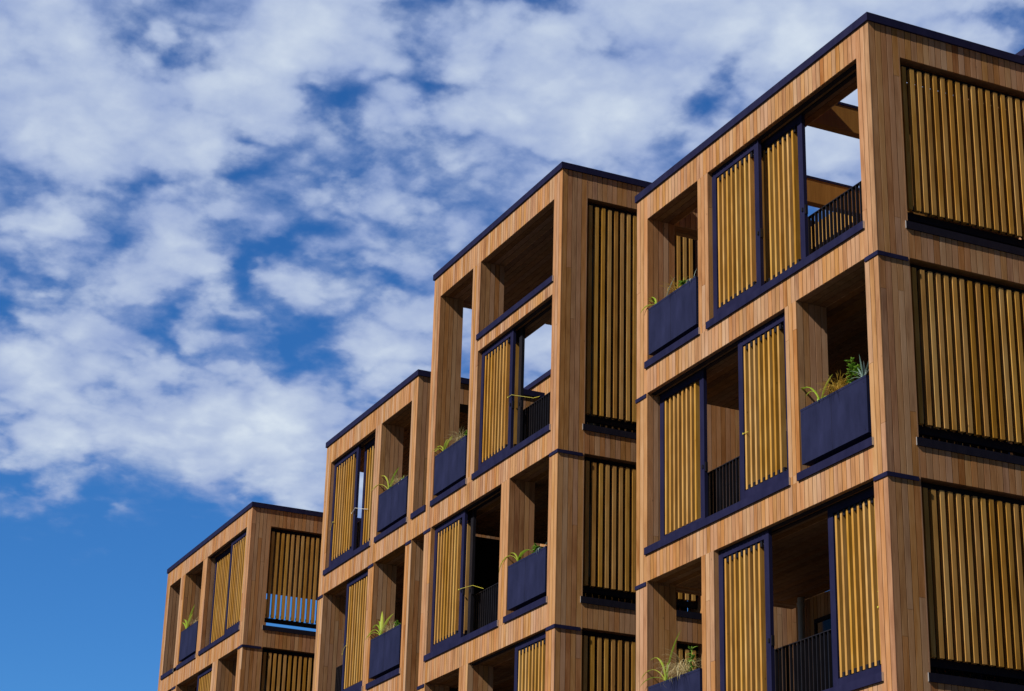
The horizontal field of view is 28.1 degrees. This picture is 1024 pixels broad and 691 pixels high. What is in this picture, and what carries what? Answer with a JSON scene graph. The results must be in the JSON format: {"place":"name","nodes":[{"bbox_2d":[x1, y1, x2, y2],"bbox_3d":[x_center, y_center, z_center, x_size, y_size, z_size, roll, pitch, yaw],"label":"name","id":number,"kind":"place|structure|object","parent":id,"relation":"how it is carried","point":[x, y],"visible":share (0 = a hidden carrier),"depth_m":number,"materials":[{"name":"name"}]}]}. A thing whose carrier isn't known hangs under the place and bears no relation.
{"place":"outdoors","nodes":[
{"label":"outdoors","id":0,"kind":"place"},
{"bbox_2d":[0,0,1023,690],"label":"sky","id":1,"kind":"structure","parent":0,"point":[227,226],"materials":[{"name":"blue"}]},
{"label":"pavement","id":2,"kind":"structure","parent":0,"visible":0},
{"bbox_2d":[158,501,360,690],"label":"apartment block","id":3,"kind":"structure","parent":2,"relation":"on","point":[226,577],"depth_m":50.04,"materials":[{"name":"brown wood"}]},
{"bbox_2d":[179,621,197,661],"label":"planter box","id":4,"kind":"object","parent":3,"relation":"on","point":[188,642],"visible":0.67,"depth_m":52.82,"materials":[{"name":"blue metal"}]},
{"bbox_2d":[183,605,194,628],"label":"strap leaf plant","id":5,"kind":"object","parent":4,"relation":"in","point":[189,620],"visible":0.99,"depth_m":53.40,"materials":[{"name":"green plant"}]},
{"bbox_2d":[260,654,312,690],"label":"slatted screen","id":6,"kind":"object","parent":3,"relation":"in","point":[262,654],"depth_m":49.31,"materials":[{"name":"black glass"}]},
{"bbox_2d":[312,369,550,690],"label":"apartment block","id":7,"kind":"structure","parent":2,"relation":"on","point":[369,574],"depth_m":42.17,"materials":[{"name":"brown wood"}]},
{"bbox_2d":[369,624,401,678],"bbox_3d":[-2.305,6.069,40.038,0.423,0.875,1.559,11,-23,-23],"label":"planter box","id":8,"kind":"object","parent":7,"relation":"on","point":[385,650],"visible":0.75,"depth_m":39.93,"materials":[{"name":"blue metal"}]},
{"bbox_2d":[365,612,392,639],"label":"strap leaf plant","id":9,"kind":"object","parent":8,"relation":"in","point":[380,624],"visible":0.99,"depth_m":40.57,"materials":[{"name":"green plant"}]},
{"bbox_2d":[379,620,396,634],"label":"ornamental grass","id":10,"kind":"object","parent":8,"relation":"in","point":[391,626],"depth_m":40.09,"materials":[{"name":"plant"}]},
{"bbox_2d":[377,476,408,532],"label":"planter box","id":11,"kind":"object","parent":7,"relation":"on","point":[392,505],"visible":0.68,"depth_m":41.00,"materials":[{"name":"blue metal"}]},
{"bbox_2d":[371,468,398,490],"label":"strap leaf plant","id":12,"kind":"object","parent":11,"relation":"in","point":[392,480],"visible":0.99,"depth_m":41.55,"materials":[{"name":"green plant"}]},
{"bbox_2d":[387,472,406,487],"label":"ornamental grass","id":13,"kind":"object","parent":11,"relation":"in","point":[397,480],"depth_m":41.20,"materials":[{"name":"plant"}]},
{"bbox_2d":[417,161,823,690],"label":"apartment block","id":14,"kind":"structure","parent":2,"relation":"on","point":[554,469],"depth_m":36.01,"materials":[{"name":"brown wood"}]},
{"bbox_2d":[433,435,467,495],"bbox_3d":[-0.993,2.350,38.680,0.423,0.875,1.474,11,-23,-23],"label":"planter box","id":15,"kind":"object","parent":14,"relation":"on","point":[450,466],"visible":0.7,"depth_m":38.56,"materials":[{"name":"blue metal"}]},
{"bbox_2d":[431,437,451,452],"bbox_3d":[-1.306,1.945,39.301,0.289,0.376,0.872,13,-24,-26],"label":"strap leaf plant","id":16,"kind":"object","parent":15,"relation":"in","point":[446,444],"visible":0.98,"depth_m":39.13,"materials":[{"name":"green plant"}]},
{"bbox_2d":[447,428,466,442],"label":"ornamental grass","id":17,"kind":"object","parent":15,"relation":"in","point":[459,437],"depth_m":38.55,"materials":[{"name":"plant"}]},
{"bbox_2d":[507,546,547,610],"bbox_3d":[0.426,4.027,34.631,0.423,0.875,1.474,11,-23,-23],"label":"planter box","id":18,"kind":"object","parent":14,"relation":"on","point":[527,580],"visible":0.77,"depth_m":34.51,"materials":[{"name":"blue metal"}]},
{"bbox_2d":[499,549,530,570],"bbox_3d":[0.056,3.689,35.250,0.109,0.326,0.922,14,-25,-29],"label":"strap leaf plant","id":19,"kind":"object","parent":18,"relation":"in","point":[520,555],"visible":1,"depth_m":35.12,"materials":[{"name":"green plant"}]},
{"bbox_2d":[531,543,541,552],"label":"leafy herb","id":20,"kind":"object","parent":18,"relation":"on","point":[535,546],"visible":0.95,"depth_m":34.60,"materials":[{"name":"green plant"}]},
{"bbox_2d":[581,640,635,690],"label":"window","id":21,"kind":"structure","parent":14,"relation":"in","point":[588,640],"depth_m":33.97,"materials":[{"name":"black glass"}]},
{"bbox_2d":[585,215,681,432],"bbox_3d":[2.093,-0.273,36.385,2.259,4.242,0.050,11,-23,-23],"label":"window","id":22,"kind":"structure","parent":14,"relation":"in","point":[590,414],"depth_m":36.24,"materials":[{"name":"blue metal"}]},
{"bbox_2d":[583,466,686,610],"bbox_3d":[1.996,3.342,34.971,2.259,2.476,0.050,11,-23,-23],"label":"window","id":23,"kind":"structure","parent":14,"relation":"in","point":[584,594],"depth_m":34.82,"materials":[{"name":"glass"}]},
{"bbox_2d":[635,12,1023,690],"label":"apartment block","id":24,"kind":"structure","parent":2,"relation":"on","point":[899,268],"depth_m":27.77,"materials":[{"name":"brown wood"}]},
{"bbox_2d":[648,276,698,355],"bbox_3d":[2.645,-0.370,31.478,0.423,0.875,1.482,11,-23,-23],"label":"planter box","id":25,"kind":"object","parent":24,"relation":"on","point":[673,316],"visible":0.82,"depth_m":31.35,"materials":[{"name":"blue metal"}]},
{"bbox_2d":[640,297,656,313],"bbox_3d":[2.172,-0.650,32.242,0.253,0.274,0.664,18,-27,-36],"label":"strap leaf plant","id":26,"kind":"object","parent":25,"relation":"in","point":[655,302],"visible":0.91,"depth_m":32.17,"materials":[{"name":"green plant"}]},
{"bbox_2d":[660,272,688,296],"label":"ornamental grass","id":27,"kind":"object","parent":25,"relation":"in","point":[672,287],"depth_m":31.55,"materials":[{"name":"brown plant"}]},
{"bbox_2d":[678,280,687,286],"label":"leafy herb","id":28,"kind":"object","parent":25,"relation":"on","point":[682,282],"visible":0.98,"depth_m":31.41,"materials":[{"name":"green plant"}]},
{"bbox_2d":[648,668,702,690],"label":"planter box","id":29,"kind":"object","parent":24,"relation":"on","point":[690,681],"visible":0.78,"depth_m":29.07,"materials":[{"name":"blue metal"}]},
{"bbox_2d":[641,630,680,684],"bbox_3d":[2.151,4.638,29.947,0.146,0.816,0.909,16,-26,-32],"label":"strap leaf plant","id":30,"kind":"object","parent":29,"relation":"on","point":[665,676],"visible":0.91,"depth_m":29.76,"materials":[{"name":"green plant"}]},
{"bbox_2d":[653,649,701,684],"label":"ornamental grass","id":31,"kind":"object","parent":29,"relation":"in","point":[678,671],"depth_m":29.24,"materials":[{"name":"plant"}]},
{"bbox_2d":[686,646,698,670],"bbox_3d":[2.554,4.500,29.134,0.184,0.449,0.175,-16,-27,37],"label":"leafy herb","id":32,"kind":"object","parent":29,"relation":"on","point":[692,655],"visible":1,"depth_m":29.16,"materials":[{"name":"green plant"}]},
{"bbox_2d":[814,613,832,678],"bbox_3d":[5.601,4.507,28.533,0.048,2.400,4.820,11,-23,-23],"label":"window","id":33,"kind":"structure","parent":24,"relation":"in","point":[821,624],"depth_m":30.73,"materials":[{"name":"glass"}]},
{"bbox_2d":[800,375,871,465],"bbox_3d":[4.388,1.063,26.785,0.423,0.875,1.543,11,-23,-23],"label":"planter box","id":34,"kind":"object","parent":24,"relation":"on","point":[835,422],"visible":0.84,"depth_m":26.66,"materials":[{"name":"blue metal"}]},
{"bbox_2d":[803,375,831,401],"bbox_3d":[3.973,0.725,27.495,0.176,0.442,0.979,11,-23,-23],"label":"strap leaf plant","id":35,"kind":"object","parent":34,"relation":"in","point":[817,395],"visible":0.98,"depth_m":27.24,"materials":[{"name":"green plant"}]},
{"bbox_2d":[818,371,849,396],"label":"ornamental grass","id":36,"kind":"object","parent":34,"relation":"in","point":[837,387],"depth_m":26.83,"materials":[{"name":"brown plant"}]},
{"bbox_2d":[844,357,856,382],"bbox_3d":[4.424,0.370,26.682,0.173,0.460,0.175,-1,-22,7],"label":"leafy herb","id":37,"kind":"object","parent":34,"relation":"on","point":[851,368],"visible":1,"depth_m":26.69,"materials":[{"name":"green plant"}]},
{"bbox_2d":[852,364,860,378],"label":"leafy herb","id":38,"kind":"object","parent":34,"relation":"on","point":[856,370],"visible":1,"depth_m":26.55,"materials":[{"name":"green plant"}]},
{"bbox_2d":[851,355,868,378],"bbox_3d":[4.520,0.264,26.443,0.179,0.360,0.480,11,-23,-23],"label":"strap leaf plant","id":39,"kind":"object","parent":34,"relation":"in","point":[865,371],"visible":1,"depth_m":26.39,"materials":[{"name":"green plant"}]},
{"bbox_2d":[917,283,1023,456],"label":"window","id":40,"kind":"structure","parent":24,"relation":"in","point":[921,436],"depth_m":27.08,"materials":[{"name":"black glass"}]},
{"bbox_2d":[928,496,1023,684],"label":"window","id":41,"kind":"structure","parent":24,"relation":"in","point":[932,670],"depth_m":25.86,"materials":[{"name":"glass"}]}
]}

